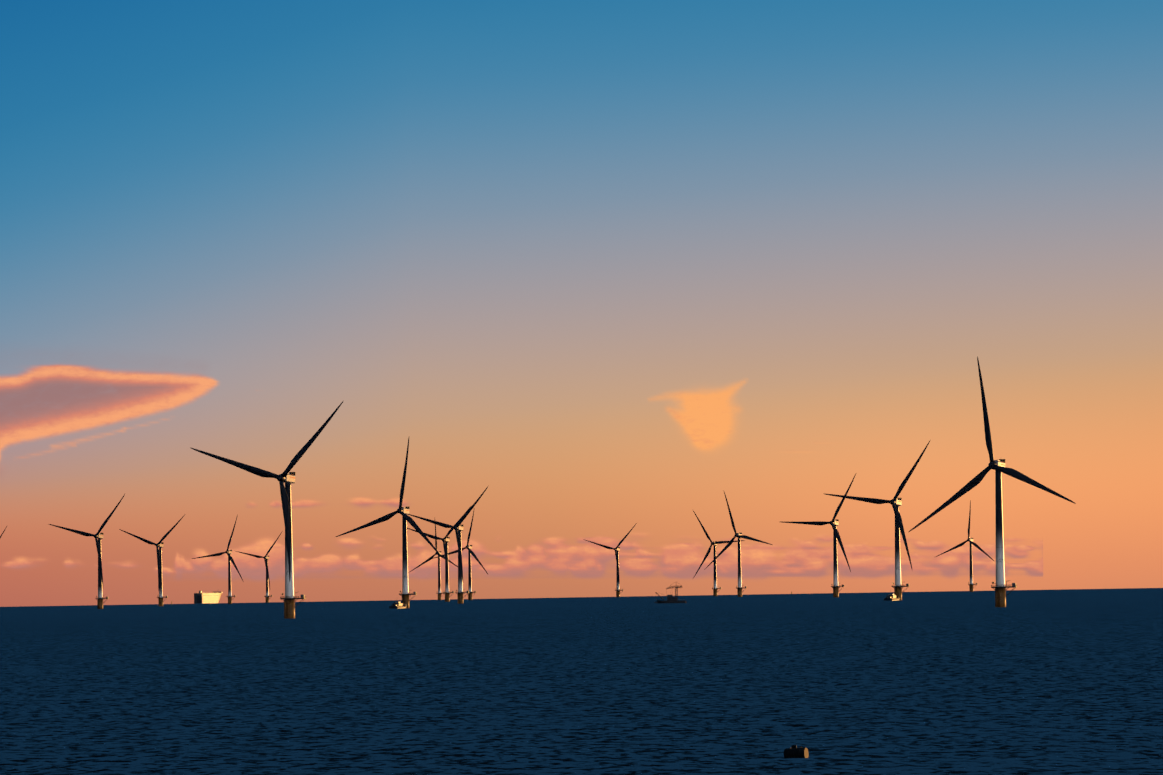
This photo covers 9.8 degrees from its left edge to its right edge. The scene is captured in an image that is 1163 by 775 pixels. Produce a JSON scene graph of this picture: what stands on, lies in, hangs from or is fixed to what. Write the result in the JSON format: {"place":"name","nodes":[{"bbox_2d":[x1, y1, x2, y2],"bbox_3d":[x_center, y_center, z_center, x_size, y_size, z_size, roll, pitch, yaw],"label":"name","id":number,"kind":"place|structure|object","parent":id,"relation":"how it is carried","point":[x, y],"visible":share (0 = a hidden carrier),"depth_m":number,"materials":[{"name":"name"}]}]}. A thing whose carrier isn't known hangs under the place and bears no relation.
{"place":"outdoors","nodes":[
{"label":"outdoors","id":0,"kind":"place"},
{"bbox_2d":[0,365,1042,580],"bbox_3d":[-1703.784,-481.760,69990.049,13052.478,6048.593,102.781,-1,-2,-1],"label":"cloud","id":1,"kind":"structure","parent":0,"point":[42,401],"depth_m":69977.92,"materials":[{"name":"pink"}]},
{"bbox_2d":[0,588,1162,774],"bbox_3d":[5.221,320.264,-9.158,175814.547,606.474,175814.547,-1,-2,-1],"label":"sea","id":2,"kind":"structure","parent":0,"point":[1049,682],"depth_m":1119.08,"materials":[{"name":"liquid"}]},
{"bbox_2d":[49,494,124,608],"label":"turbine","id":3,"kind":"object","parent":2,"relation":"on","point":[99,536],"visible":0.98,"depth_m":7436.48,"materials":[{"name":"grey metal"}]},
{"bbox_2d":[119,516,183,605],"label":"turbine","id":4,"kind":"object","parent":2,"relation":"on","point":[160,544],"visible":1,"depth_m":8888.07,"materials":[{"name":"grey metal"}]},
{"bbox_2d":[194,590,222,603],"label":"car carrier ship","id":5,"kind":"object","parent":2,"relation":"on","point":[200,597],"visible":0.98,"depth_m":23496.10,"materials":[{"name":"white"}]},
{"bbox_2d":[192,514,242,603],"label":"turbine","id":6,"kind":"object","parent":2,"relation":"on","point":[230,560],"visible":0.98,"depth_m":10479.76,"materials":[{"name":"grey metal"}]},
{"bbox_2d":[236,532,281,602],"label":"turbine","id":7,"kind":"object","parent":2,"relation":"on","point":[266,558],"visible":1,"depth_m":12025.73,"materials":[{"name":"grey metal"}]},
{"bbox_2d":[191,402,342,618],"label":"turbine","id":8,"kind":"object","parent":2,"relation":"on","point":[286,477],"visible":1,"depth_m":3863.42,"materials":[{"name":"grey metal"}]},
{"bbox_2d":[336,438,440,607],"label":"turbine","id":9,"kind":"object","parent":2,"relation":"on","point":[404,513],"visible":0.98,"depth_m":5572.16,"materials":[{"name":"grey metal"}]},
{"bbox_2d":[389,602,405,608],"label":"crew boat","id":10,"kind":"object","parent":2,"relation":"on","point":[395,605],"visible":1,"depth_m":5555.42,"materials":[{"name":"white"}]},
{"bbox_2d":[408,524,457,599],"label":"turbine","id":11,"kind":"object","parent":2,"relation":"on","point":[439,593],"visible":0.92,"depth_m":11626.81,"materials":[{"name":"grey metal"}]},
{"bbox_2d":[407,506,470,601],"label":"turbine","id":12,"kind":"object","parent":2,"relation":"on","point":[446,539],"visible":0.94,"depth_m":8770.41,"materials":[{"name":"grey metal"}]},
{"bbox_2d":[409,487,487,603],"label":"turbine","id":13,"kind":"object","parent":2,"relation":"on","point":[458,527],"visible":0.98,"depth_m":7179.17,"materials":[{"name":"grey metal"}]},
{"bbox_2d":[432,511,487,599],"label":"turbine","id":14,"kind":"object","parent":2,"relation":"on","point":[470,552],"visible":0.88,"depth_m":10281.27,"materials":[{"name":"grey metal"}]},
{"bbox_2d":[583,523,636,596],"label":"turbine","id":15,"kind":"object","parent":2,"relation":"on","point":[617,549],"visible":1,"depth_m":11324.16,"materials":[{"name":"grey metal"}]},
{"bbox_2d":[654,583,685,602],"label":"ship","id":16,"kind":"object","parent":2,"relation":"on","point":[671,599],"visible":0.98,"depth_m":5808.08,"materials":[{"name":"black metal"}]},
{"bbox_2d":[692,509,744,595],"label":"turbine","id":17,"kind":"object","parent":2,"relation":"on","point":[715,588],"visible":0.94,"depth_m":10315.51,"materials":[{"name":"grey metal"}]},
{"bbox_2d":[704,492,771,596],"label":"turbine","id":18,"kind":"object","parent":2,"relation":"on","point":[740,587],"visible":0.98,"depth_m":8831.13,"materials":[{"name":"grey metal"}]},
{"bbox_2d":[784,745,808,757],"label":"mooring buoy","id":19,"kind":"object","parent":2,"relation":"on","point":[793,751],"visible":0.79,"depth_m":649.22,"materials":[{"name":"black"}]},
{"bbox_2d":[783,474,855,596],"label":"turbine","id":20,"kind":"object","parent":2,"relation":"on","point":[834,523],"visible":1,"depth_m":7291.06,"materials":[{"name":"grey metal"}]},
{"bbox_2d":[823,441,929,599],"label":"turbine","id":21,"kind":"object","parent":2,"relation":"on","point":[895,502],"visible":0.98,"depth_m":5519.99,"materials":[{"name":"grey metal"}]},
{"bbox_2d":[884,594,899,600],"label":"crew boat","id":22,"kind":"object","parent":2,"relation":"on","point":[891,597],"visible":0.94,"depth_m":5503.52,"materials":[{"name":"white"}]},
{"bbox_2d":[936,500,994,591],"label":"turbine","id":23,"kind":"object","parent":2,"relation":"on","point":[970,540],"visible":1,"depth_m":10474.52,"materials":[{"name":"grey metal"}]},
{"bbox_2d":[909,356,1075,606],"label":"turbine","id":24,"kind":"object","parent":2,"relation":"on","point":[998,467],"visible":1,"depth_m":3827.06,"materials":[{"name":"grey metal"}]},
{"bbox_2d":[0,0,1162,606],"label":"sky","id":25,"kind":"structure","parent":0,"point":[497,234],"materials":[{"name":"blue"}]}
]}

